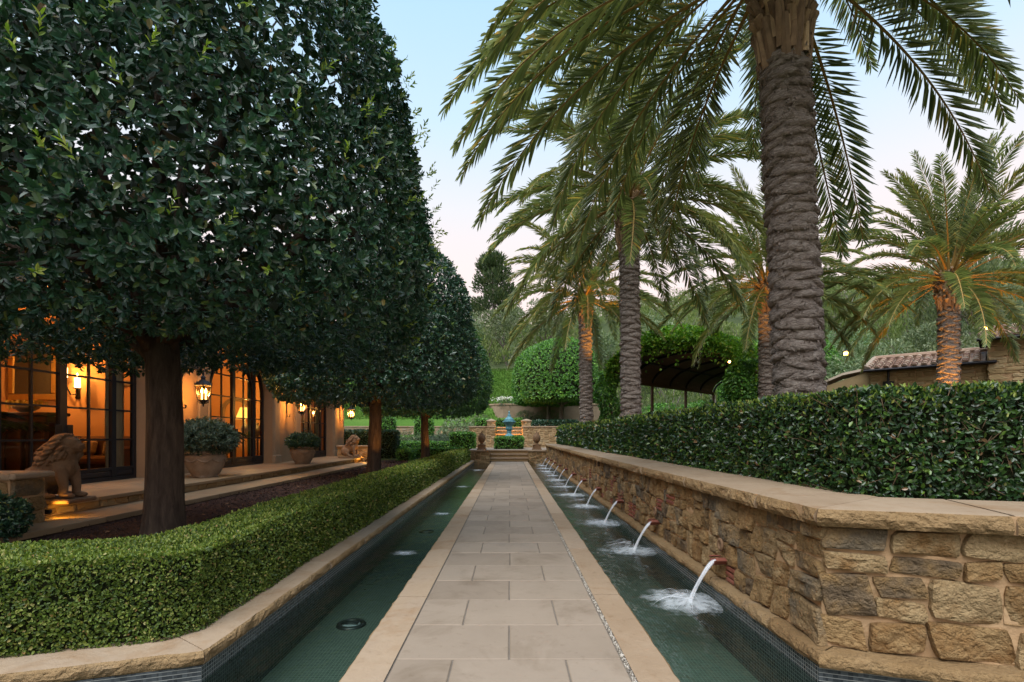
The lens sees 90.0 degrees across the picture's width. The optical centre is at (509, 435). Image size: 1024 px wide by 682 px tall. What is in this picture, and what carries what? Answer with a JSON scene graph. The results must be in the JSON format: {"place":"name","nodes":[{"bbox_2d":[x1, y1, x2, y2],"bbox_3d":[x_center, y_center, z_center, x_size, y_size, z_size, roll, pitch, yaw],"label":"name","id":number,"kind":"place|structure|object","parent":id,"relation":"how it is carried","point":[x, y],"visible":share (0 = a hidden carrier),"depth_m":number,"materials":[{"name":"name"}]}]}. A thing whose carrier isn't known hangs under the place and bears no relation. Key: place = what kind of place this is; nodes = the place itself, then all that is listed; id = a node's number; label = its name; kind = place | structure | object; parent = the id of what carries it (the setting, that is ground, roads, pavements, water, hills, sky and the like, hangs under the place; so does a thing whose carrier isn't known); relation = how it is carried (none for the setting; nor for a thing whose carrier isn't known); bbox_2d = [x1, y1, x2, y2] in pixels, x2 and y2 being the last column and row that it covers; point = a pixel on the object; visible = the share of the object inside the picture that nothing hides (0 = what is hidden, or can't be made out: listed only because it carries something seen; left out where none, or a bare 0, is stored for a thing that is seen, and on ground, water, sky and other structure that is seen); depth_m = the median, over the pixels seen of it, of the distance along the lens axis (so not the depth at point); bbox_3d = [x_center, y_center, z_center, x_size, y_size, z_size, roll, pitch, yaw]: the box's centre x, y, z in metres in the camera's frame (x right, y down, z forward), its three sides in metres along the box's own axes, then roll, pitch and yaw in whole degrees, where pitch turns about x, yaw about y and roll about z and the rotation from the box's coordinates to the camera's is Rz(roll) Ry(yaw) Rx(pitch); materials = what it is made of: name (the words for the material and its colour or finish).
{"place":"outdoors","nodes":[
{"label":"outdoors","id":0,"kind":"place"},
{"bbox_2d":[0,456,366,544],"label":"terrace","id":1,"kind":"structure","parent":0,"point":[118,499],"depth_m":11.41,"materials":[{"name":"beige stone"}]},
{"bbox_2d":[0,471,54,523],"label":"stone cheek wall","id":2,"kind":"structure","parent":1,"relation":"on","point":[29,486],"depth_m":7.45,"materials":[{"name":"stone"}]},
{"bbox_2d":[25,433,96,503],"bbox_3d":[-7.443,0.524,8.387,1.012,1.121,0.644,0,0,0],"label":"lion statue","id":3,"kind":"object","parent":1,"relation":"on","point":[61,455],"visible":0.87,"depth_m":8.20,"materials":[{"name":"stone"}]},
{"bbox_2d":[0,143,343,484],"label":"house","id":4,"kind":"structure","parent":1,"relation":"on","point":[228,399],"depth_m":15.50,"materials":[{"name":"paint"}]},
{"bbox_2d":[1,411,54,432],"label":"sofa","id":5,"kind":"object","parent":4,"relation":"on","point":[8,425],"visible":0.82,"depth_m":11.12,"materials":[{"name":"brown fabric"}]},
{"bbox_2d":[8,346,55,400],"bbox_3d":[-14.350,-1.875,15.430,1.500,1.650,0.100,0,0,0],"label":"gilt picture","id":6,"kind":"object","parent":4,"relation":"attached to","point":[44,386],"visible":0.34,"depth_m":15.41},
{"bbox_2d":[1,412,69,470],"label":"sofa","id":7,"kind":"object","parent":4,"relation":"on","point":[14,456],"visible":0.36,"depth_m":13.48,"materials":[{"name":"brown fabric"}]},
{"bbox_2d":[5,399,49,411],"bbox_3d":[-12.791,-0.781,13.490,1.198,0.350,0.823,0,0,0],"label":"flower bowl","id":8,"kind":"object","parent":7,"relation":"on","point":[19,408],"visible":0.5,"depth_m":13.36,"materials":[{"name":"brown"}]},
{"bbox_2d":[0,283,135,484],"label":"french door","id":9,"kind":"structure","parent":4,"relation":"in","point":[111,473],"depth_m":11.75,"materials":[{"name":"metal"}]},
{"bbox_2d":[67,368,80,398],"bbox_3d":[-13.020,-1.629,15.295,0.580,1.062,0.390,0,0,0],"label":"wall sconce","id":10,"kind":"object","parent":4,"relation":"attached to","point":[77,384],"depth_m":15.20,"materials":[{"name":"white glass"}]},
{"bbox_2d":[77,436,129,469],"bbox_3d":[-11.900,0.562,14.520,2.340,1.075,0.940,0,0,0],"label":"sofa","id":11,"kind":"object","parent":4,"relation":"on","point":[97,459],"visible":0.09,"depth_m":14.71,"materials":[{"name":"fabric"}]},
{"bbox_2d":[83,441,97,454],"bbox_3d":[-12.000,0.350,14.620,0.460,0.420,0.160,0,-14,6],"label":"cushion","id":12,"kind":"object","parent":11,"relation":"on","point":[93,446],"visible":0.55,"depth_m":14.55,"materials":[{"name":"fabric"}]},
{"bbox_2d":[105,326,123,467],"bbox_3d":[-9.960,-0.807,12.885,0.100,3.785,0.550,0,0,0],"label":"curtain","id":13,"kind":"object","parent":4,"relation":"hanging from","point":[119,424],"visible":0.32,"depth_m":12.99,"materials":[{"name":"brown fabric"}]},
{"bbox_2d":[181,367,212,408],"bbox_3d":[-8.849,-1.363,14.480,0.901,1.214,0.470,0,0,0],"label":"wall lantern","id":14,"kind":"object","parent":4,"relation":"attached to","point":[203,381],"depth_m":14.43,"materials":[{"name":"black metal"}]},
{"bbox_2d":[210,344,263,467],"bbox_3d":[-9.628,-1.082,17.900,0.224,4.355,4.320,0,0,0],"label":"french door","id":15,"kind":"structure","parent":4,"relation":"in","point":[233,461],"depth_m":18.59,"materials":[{"name":"metal"}]},
{"bbox_2d":[247,370,255,455],"bbox_3d":[-9.960,-0.807,19.725,0.100,3.785,0.550,0,0,0],"label":"curtain","id":16,"kind":"object","parent":4,"relation":"hanging from","point":[248,420],"visible":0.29,"depth_m":19.54,"materials":[{"name":"fabric"}]},
{"bbox_2d":[301,379,325,457],"bbox_3d":[-9.628,-1.082,24.740,0.224,4.355,4.320,0,0,0],"label":"french door","id":17,"kind":"structure","parent":4,"relation":"in","point":[321,453],"depth_m":25.97,"materials":[{"name":"metal"}]},
{"bbox_2d":[316,400,318,450],"bbox_3d":[-9.960,-0.807,26.565,0.100,3.785,0.550,0,0,0],"label":"curtain","id":18,"kind":"object","parent":4,"relation":"hanging from","point":[317,421],"visible":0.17,"depth_m":26.52,"materials":[{"name":"brown fabric"}]},
{"bbox_2d":[184,451,226,477],"bbox_3d":[-8.020,0.754,13.500,1.019,0.685,1.019,0,0,0],"label":"stone planter","id":19,"kind":"object","parent":1,"relation":"on","point":[206,465],"visible":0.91,"depth_m":13.16,"materials":[{"name":"stone"}]},
{"bbox_2d":[184,414,240,456],"bbox_3d":[-8.039,0.023,13.511,1.673,1.162,1.716,0,0,0],"label":"planter shrub","id":20,"kind":"object","parent":19,"relation":"in","point":[201,435],"visible":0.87,"depth_m":13.13,"materials":[{"name":"green plant"}]},
{"bbox_2d":[290,447,315,463],"bbox_3d":[-8.000,0.764,19.800,0.941,0.665,0.941,0,0,0],"label":"stone planter","id":21,"kind":"object","parent":1,"relation":"on","point":[302,456],"visible":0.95,"depth_m":19.48,"materials":[{"name":"stone"}]},
{"bbox_2d":[284,428,320,449],"bbox_3d":[-8.007,0.167,19.808,1.379,0.946,1.435,0,0,0],"label":"planter shrub","id":22,"kind":"object","parent":21,"relation":"in","point":[294,440],"visible":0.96,"depth_m":19.43,"materials":[{"name":"green plant"}]},
{"bbox_2d":[338,435,362,457],"bbox_3d":[-7.633,0.524,24.642,1.012,1.121,0.644,0,0,14],"label":"lion statue","id":23,"kind":"object","parent":1,"relation":"on","point":[349,449],"visible":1,"depth_m":24.41,"materials":[{"name":"stone"}]},
{"bbox_2d":[336,445,367,461],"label":"stone cheek wall","id":24,"kind":"structure","parent":1,"relation":"on","point":[362,450],"depth_m":25.45,"materials":[{"name":"stone"}]},
{"bbox_2d":[12,460,409,681],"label":"mulch bed","id":25,"kind":"object","parent":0,"point":[101,527],"visible":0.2,"depth_m":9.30,"materials":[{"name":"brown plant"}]},
{"bbox_2d":[0,490,35,541],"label":"ball shrub","id":26,"kind":"object","parent":25,"relation":"on","point":[16,520],"visible":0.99,"depth_m":6.66,"materials":[{"name":"green plant"}]},
{"bbox_2d":[0,0,447,536],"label":"clipped tree","id":27,"kind":"object","parent":25,"relation":"on","point":[137,305],"visible":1,"depth_m":4.91,"materials":[{"name":"green plant"}]},
{"bbox_2d":[0,448,470,657],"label":"box hedge","id":28,"kind":"object","parent":25,"relation":"on","point":[85,592],"visible":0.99,"depth_m":3.74,"materials":[{"name":"green plant"}]},
{"bbox_2d":[261,208,481,472],"bbox_3d":[-4.516,-3.019,17.071,7.293,8.879,7.246,0,0,-26],"label":"clipped tree","id":29,"kind":"object","parent":25,"relation":"on","point":[375,391],"visible":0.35,"depth_m":15.54,"materials":[{"name":"green plant"}]},
{"bbox_2d":[357,303,494,457],"bbox_3d":[-4.528,-3.019,27.308,7.462,8.879,7.283,0,0,0],"label":"clipped tree","id":30,"kind":"object","parent":25,"relation":"on","point":[464,410],"visible":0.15,"depth_m":26.66,"materials":[{"name":"green plant"}]},
{"bbox_2d":[226,436,259,457],"bbox_3d":[-10.750,0.570,20.600,1.100,1.050,0.800,0,0,0],"label":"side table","id":31,"kind":"object","parent":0,"point":[257,443],"visible":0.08,"depth_m":20.89,"materials":[{"name":"brown wood"}]},
{"bbox_2d":[236,407,246,436],"bbox_3d":[-10.600,-0.536,20.500,0.680,1.160,0.673,0,0,0],"label":"table lamp","id":32,"kind":"object","parent":31,"relation":"on","point":[239,414],"visible":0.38,"depth_m":20.34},
{"bbox_2d":[373,464,488,558],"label":"water","id":33,"kind":"structure","parent":0,"point":[473,470],"depth_m":16.28,"materials":[{"name":"teal liquid"}]},
{"bbox_2d":[470,447,545,457],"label":"garden terrace","id":34,"kind":"structure","parent":0,"point":[492,448],"depth_m":30.91,"materials":[{"name":"stone"}]},
{"bbox_2d":[477,431,486,449],"bbox_3d":[-1.640,0.285,30.150,0.560,1.120,0.560,0,0,0],"label":"fluted urn","id":35,"kind":"object","parent":34,"relation":"on","point":[481,440],"visible":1,"depth_m":29.97,"materials":[{"name":"stone"}]},
{"bbox_2d":[493,435,524,448],"bbox_3d":[-0.036,0.475,32.446,2.028,1.010,1.584,0,0,0],"label":"clipped hedge","id":36,"kind":"object","parent":34,"relation":"on","point":[510,442],"visible":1,"depth_m":31.84,"materials":[{"name":"green plant"}]},
{"bbox_2d":[503,411,515,435],"bbox_3d":[-0.030,-0.405,34.000,0.880,2.510,0.880,0,0,0],"label":"fountain","id":37,"kind":"object","parent":34,"relation":"on","point":[508,421],"visible":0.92,"depth_m":33.80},
{"bbox_2d":[532,431,541,449],"bbox_3d":[1.600,0.285,30.150,0.560,1.120,0.560,0,0,0],"label":"fluted urn","id":38,"kind":"object","parent":34,"relation":"on","point":[536,440],"visible":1,"depth_m":29.97,"materials":[{"name":"stone"}]},
{"bbox_2d":[339,462,679,681],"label":"path","id":39,"kind":"structure","parent":0,"point":[509,581],"depth_m":4.38,"materials":[{"name":"stone"}]},
{"bbox_2d":[5,0,1023,325],"label":"sky","id":40,"kind":"structure","parent":0,"point":[436,36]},
{"bbox_2d":[260,470,818,681],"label":"pool floor","id":41,"kind":"structure","parent":0,"point":[688,646],"depth_m":5.72,"materials":[{"name":"green tile"}]},
{"bbox_2d":[0,460,473,681],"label":"stone kerb","id":42,"kind":"structure","parent":41,"relation":"on","point":[259,637],"depth_m":4.11,"materials":[{"name":"stone"}]},
{"bbox_2d":[336,618,365,630],"bbox_3d":[-1.670,1.986,5.400,0.310,0.028,0.310,0,0,0],"label":"pool light","id":43,"kind":"object","parent":41,"relation":"on","point":[351,624],"visible":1,"depth_m":5.37,"materials":[{"name":"glass"}]},
{"bbox_2d":[530,464,636,540],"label":"water","id":44,"kind":"structure","parent":0,"point":[538,468],"depth_m":16.61,"materials":[{"name":"teal liquid"}]},
{"bbox_2d":[344,284,1023,462],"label":"ground","id":45,"kind":"structure","parent":0,"point":[438,422],"depth_m":49.17,"materials":[{"name":"green plant"}]},
{"bbox_2d":[344,429,400,458],"bbox_3d":[-8.248,0.595,30.597,3.338,2.045,1.526,0,0,0],"label":"clipped hedge","id":46,"kind":"object","parent":45,"relation":"on","point":[390,441],"visible":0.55,"depth_m":30.05,"materials":[{"name":"green plant"}]},
{"bbox_2d":[381,416,396,429],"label":"clipped hedge","id":47,"kind":"object","parent":45,"relation":"on","point":[389,423],"visible":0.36,"depth_m":41.55,"materials":[{"name":"green plant"}]},
{"bbox_2d":[344,426,468,434],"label":"stone wall","id":48,"kind":"structure","parent":45,"relation":"on","point":[401,429],"depth_m":44.01,"materials":[{"name":"stone"}]},
{"bbox_2d":[395,448,417,460],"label":"clipped hedge","id":49,"kind":"object","parent":45,"relation":"on","point":[405,454],"visible":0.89,"depth_m":28.27,"materials":[{"name":"green plant"}]},
{"bbox_2d":[413,418,434,439],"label":"clipped hedge","id":50,"kind":"object","parent":45,"relation":"on","point":[417,424],"visible":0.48,"depth_m":41.05,"materials":[{"name":"green plant"}]},
{"bbox_2d":[400,440,448,448],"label":"clipped hedge","id":51,"kind":"object","parent":45,"relation":"on","point":[418,444],"visible":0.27,"depth_m":33.65,"materials":[{"name":"green plant"}]},
{"bbox_2d":[344,368,514,419],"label":"grass","id":52,"kind":"structure","parent":45,"relation":"on","point":[498,390],"depth_m":50.88,"materials":[{"name":"green plant"}]},
{"bbox_2d":[397,446,464,456],"bbox_3d":[-6.103,1.101,30.909,7.030,1.001,0.941,0,0,0],"label":"clipped hedge","id":53,"kind":"object","parent":45,"relation":"on","point":[436,450],"visible":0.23,"depth_m":30.64,"materials":[{"name":"green plant"}]},
{"bbox_2d":[429,433,449,442],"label":"garden bush","id":54,"kind":"object","parent":45,"relation":"on","point":[438,436],"visible":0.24,"depth_m":36.16,"materials":[{"name":"green plant"}]},
{"bbox_2d":[436,416,473,440],"bbox_3d":[-3.863,-0.280,38.640,3.475,2.489,3.305,0,0,0],"label":"garden bush","id":55,"kind":"object","parent":45,"relation":"on","point":[444,428],"visible":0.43,"depth_m":38.12,"materials":[{"name":"green plant"}]},
{"bbox_2d":[448,431,476,448],"bbox_3d":[-3.088,0.587,33.644,1.888,1.784,1.652,0,0,0],"label":"clipped hedge","id":56,"kind":"object","parent":45,"relation":"on","point":[466,439],"visible":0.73,"depth_m":33.05,"materials":[{"name":"green plant"}]},
{"bbox_2d":[466,315,484,338],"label":"olive tree","id":57,"kind":"object","parent":45,"relation":"on","point":[478,331],"visible":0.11,"depth_m":63.41,"materials":[{"name":"green plant"}]},
{"bbox_2d":[470,450,490,467],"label":"stone wall","id":58,"kind":"structure","parent":45,"relation":"on","point":[480,456],"depth_m":29.37,"materials":[{"name":"stone"}]},
{"bbox_2d":[474,417,487,425],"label":"clipped hedge","id":59,"kind":"object","parent":45,"relation":"on","point":[480,421],"visible":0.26,"depth_m":37.24,"materials":[{"name":"green plant"}]},
{"bbox_2d":[469,426,495,446],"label":"stone wall","id":60,"kind":"structure","parent":45,"relation":"on","point":[488,432],"depth_m":36.01,"materials":[{"name":"stone"}]},
{"bbox_2d":[469,249,524,335],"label":"conifer","id":61,"kind":"object","parent":45,"relation":"on","point":[491,267],"visible":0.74,"depth_m":80.43,"materials":[{"name":"green plant"}]},
{"bbox_2d":[470,306,526,358],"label":"olive tree","id":62,"kind":"object","parent":45,"relation":"on","point":[517,313],"visible":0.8,"depth_m":58.79,"materials":[{"name":"green plant"}]},
{"bbox_2d":[491,396,513,406],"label":"garden bush","id":63,"kind":"object","parent":45,"relation":"on","point":[503,399],"visible":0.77,"depth_m":47.04,"materials":[{"name":"grey plant"}]},
{"bbox_2d":[490,450,527,461],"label":"garden steps","id":64,"kind":"structure","parent":45,"relation":"on","point":[508,455],"depth_m":29.72,"materials":[{"name":"stone"}]},
{"bbox_2d":[496,427,521,435],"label":"garden steps","id":65,"kind":"structure","parent":45,"relation":"on","point":[501,431],"depth_m":37.45,"materials":[{"name":"stone"}]},
{"bbox_2d":[495,417,522,429],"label":"clipped hedge","id":66,"kind":"object","parent":45,"relation":"on","point":[500,423],"visible":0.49,"depth_m":38.65,"materials":[{"name":"green plant"}]},
{"bbox_2d":[513,410,536,423],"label":"garden bush","id":67,"kind":"object","parent":45,"relation":"on","point":[530,417],"visible":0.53,"depth_m":45.31,"materials":[{"name":"green plant"}]},
{"bbox_2d":[521,419,531,434],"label":"stone pier","id":68,"kind":"structure","parent":45,"relation":"on","point":[526,422],"depth_m":36.44,"materials":[{"name":"stone"}]},
{"bbox_2d":[528,450,545,468],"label":"stone wall","id":69,"kind":"structure","parent":45,"relation":"on","point":[537,456],"depth_m":29.37,"materials":[{"name":"stone"}]},
{"bbox_2d":[522,426,557,447],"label":"stone wall","id":70,"kind":"structure","parent":45,"relation":"on","point":[547,434],"depth_m":36.01,"materials":[{"name":"stone"}]},
{"bbox_2d":[511,342,570,419],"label":"dome tree","id":71,"kind":"object","parent":45,"relation":"on","point":[516,382],"visible":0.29,"depth_m":42.85,"materials":[{"name":"green plant"}]},
{"bbox_2d":[534,408,558,421],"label":"garden bush","id":72,"kind":"object","parent":45,"relation":"on","point":[541,415],"visible":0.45,"depth_m":45.34,"materials":[{"name":"green plant"}]},
{"bbox_2d":[525,298,577,340],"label":"olive tree","id":73,"kind":"object","parent":45,"relation":"on","point":[545,329],"visible":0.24,"depth_m":60.67,"materials":[{"name":"green plant"}]},
{"bbox_2d":[489,404,615,420],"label":"stone wall","id":74,"kind":"structure","parent":45,"relation":"on","point":[570,412],"depth_m":46.70,"materials":[{"name":"stone"}]},
{"bbox_2d":[531,419,578,425],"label":"clipped hedge","id":75,"kind":"object","parent":45,"relation":"on","point":[545,422],"visible":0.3,"depth_m":37.45,"materials":[{"name":"green plant"}]},
{"bbox_2d":[520,336,603,418],"bbox_3d":[4.076,-4.114,39.453,6.599,6.928,6.495,0,0,0],"label":"dome tree","id":76,"kind":"object","parent":45,"relation":"on","point":[541,384],"visible":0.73,"depth_m":37.23,"materials":[{"name":"green plant"}]},
{"bbox_2d":[577,329,619,368],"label":"olive tree","id":77,"kind":"object","parent":45,"relation":"on","point":[607,352],"visible":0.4,"depth_m":50.83,"materials":[{"name":"green plant"}]},
{"bbox_2d":[640,309,674,390],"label":"olive tree","id":78,"kind":"object","parent":45,"relation":"on","point":[657,321],"visible":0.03,"depth_m":45.00,"materials":[{"name":"green plant"}]},
{"bbox_2d":[641,402,678,413],"bbox_3d":[9.559,-0.889,33.049,3.656,2.672,3.483,0,0,0],"label":"garden bush","id":79,"kind":"object","parent":45,"relation":"on","point":[658,406],"visible":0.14,"depth_m":32.62,"materials":[{"name":"green plant"}]},
{"bbox_2d":[678,399,716,407],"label":"garden bush","id":80,"kind":"object","parent":45,"relation":"on","point":[698,403],"visible":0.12,"depth_m":34.55,"materials":[{"name":"green plant"}]},
{"bbox_2d":[432,252,1023,412],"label":"hillside scrub","id":81,"kind":"object","parent":45,"relation":"on","point":[899,323],"visible":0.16,"depth_m":58.60,"materials":[{"name":"green plant"}]},
{"bbox_2d":[716,339,758,403],"bbox_3d":[17.616,-3.632,35.972,5.783,6.265,5.739,0,0,0],"label":"dome tree","id":82,"kind":"object","parent":45,"relation":"on","point":[721,395],"visible":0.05,"depth_m":35.80,"materials":[{"name":"green plant"}]},
{"bbox_2d":[544,444,1023,681],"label":"stone wall","id":83,"kind":"structure","parent":45,"relation":"on","point":[840,587],"depth_m":3.47,"materials":[{"name":"brown stone"}]},
{"bbox_2d":[583,489,623,526],"bbox_3d":[1.626,1.323,9.477,0.993,0.657,1.067,0,0,34],"label":"water spout","id":84,"kind":"object","parent":83,"relation":"attached to","point":[619,500],"visible":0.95,"depth_m":9.41,"materials":[{"name":"red ceramic"}]},
{"bbox_2d":[607,507,660,547],"bbox_3d":[1.616,1.327,7.215,1.107,0.650,0.842,0,0,0],"label":"water spout","id":85,"kind":"object","parent":83,"relation":"attached to","point":[653,522],"visible":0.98,"depth_m":7.17,"materials":[{"name":"red ceramic"}]},
{"bbox_2d":[649,538,726,613],"bbox_3d":[1.633,1.320,4.969,0.912,0.650,0.925,0,0,-39],"label":"water spout","id":86,"kind":"object","parent":83,"relation":"attached to","point":[718,561],"visible":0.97,"depth_m":4.95,"materials":[{"name":"metal"}]},
{"bbox_2d":[823,339,844,377],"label":"dome tree","id":87,"kind":"object","parent":45,"relation":"on","point":[830,352],"visible":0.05,"depth_m":36.15,"materials":[{"name":"green plant"}]},
{"bbox_2d":[824,349,866,382],"bbox_3d":[22.208,-2.872,35.172,6.254,5.783,4.564,0,0,-23],"label":"olive tree","id":88,"kind":"object","parent":45,"relation":"on","point":[842,366],"visible":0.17,"depth_m":34.57,"materials":[{"name":"green plant"}]},
{"bbox_2d":[825,325,884,363],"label":"olive tree","id":89,"kind":"object","parent":45,"relation":"on","point":[837,341],"visible":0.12,"depth_m":42.61,"materials":[{"name":"green plant"}]},
{"bbox_2d":[828,336,912,378],"bbox_3d":[25.827,-3.897,38.262,8.628,6.869,5.734,0,0,-2],"label":"olive tree","id":90,"kind":"object","parent":45,"relation":"on","point":[863,349],"visible":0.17,"depth_m":37.04,"materials":[{"name":"green plant"}]},
{"bbox_2d":[881,320,937,354],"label":"olive tree","id":91,"kind":"object","parent":45,"relation":"on","point":[922,337],"visible":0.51,"depth_m":45.00,"materials":[{"name":"green plant"}]},
{"bbox_2d":[899,340,978,353],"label":"olive tree","id":92,"kind":"object","parent":45,"relation":"on","point":[968,345],"visible":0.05,"depth_m":36.41,"materials":[{"name":"green plant"}]},
{"bbox_2d":[863,323,1023,397],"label":"stone building","id":93,"kind":"structure","parent":45,"relation":"on","point":[986,363],"depth_m":22.33,"materials":[{"name":"stone"}]},
{"bbox_2d":[934,332,978,349],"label":"olive tree","id":94,"kind":"object","parent":45,"relation":"on","point":[971,337],"visible":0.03,"depth_m":37.34,"materials":[{"name":"green plant"}]},
{"bbox_2d":[900,212,1023,349],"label":"tall tree","id":95,"kind":"object","parent":45,"relation":"on","point":[986,266],"visible":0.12,"depth_m":43.82,"materials":[{"name":"green plant"}]},
{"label":"planting bed","id":96,"kind":"structure","parent":0,"visible":0},
{"bbox_2d":[489,180,683,422],"bbox_3d":[3.438,-5.392,23.760,8.863,12.167,8.791,0,0,23],"label":"date palm","id":97,"kind":"object","parent":96,"relation":"on","point":[586,315],"visible":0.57,"depth_m":23.52,"materials":[{"name":"green plant"}]},
{"bbox_2d":[481,1,767,416],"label":"date palm","id":98,"kind":"object","parent":96,"relation":"on","point":[632,225],"visible":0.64,"depth_m":14.91,"materials":[{"name":"green plant"}]},
{"bbox_2d":[593,323,758,420],"bbox_3d":[11.533,-2.185,28.249,8.048,6.370,13.820,0,0,43],"label":"pergola","id":99,"kind":"object","parent":96,"relation":"on","point":[726,360],"visible":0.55,"depth_m":25.38,"materials":[{"name":"green plant"}]},
{"bbox_2d":[438,0,1023,395],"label":"date palm","id":100,"kind":"object","parent":96,"relation":"on","point":[782,41],"visible":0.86,"depth_m":7.41,"materials":[{"name":"green plant"}]},
{"bbox_2d":[652,145,917,398],"bbox_3d":[10.351,-5.127,20.468,8.798,11.678,9.350,0,0,0],"label":"date palm","id":101,"kind":"object","parent":96,"relation":"on","point":[756,251],"visible":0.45,"depth_m":20.11,"materials":[{"name":"green plant"}]},
{"bbox_2d":[555,378,1023,501],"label":"laurel hedge","id":102,"kind":"object","parent":96,"relation":"on","point":[956,441],"visible":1,"depth_m":4.22,"materials":[{"name":"green plant"}]},
{"bbox_2d":[825,369,869,391],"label":"parapet wall","id":103,"kind":"structure","parent":96,"relation":"on","point":[858,378],"depth_m":24.73,"materials":[{"name":"paint"}]},
{"bbox_2d":[821,121,1023,386],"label":"date palm","id":104,"kind":"object","parent":96,"relation":"on","point":[956,288],"visible":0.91,"depth_m":17.49,"materials":[{"name":"green plant"}]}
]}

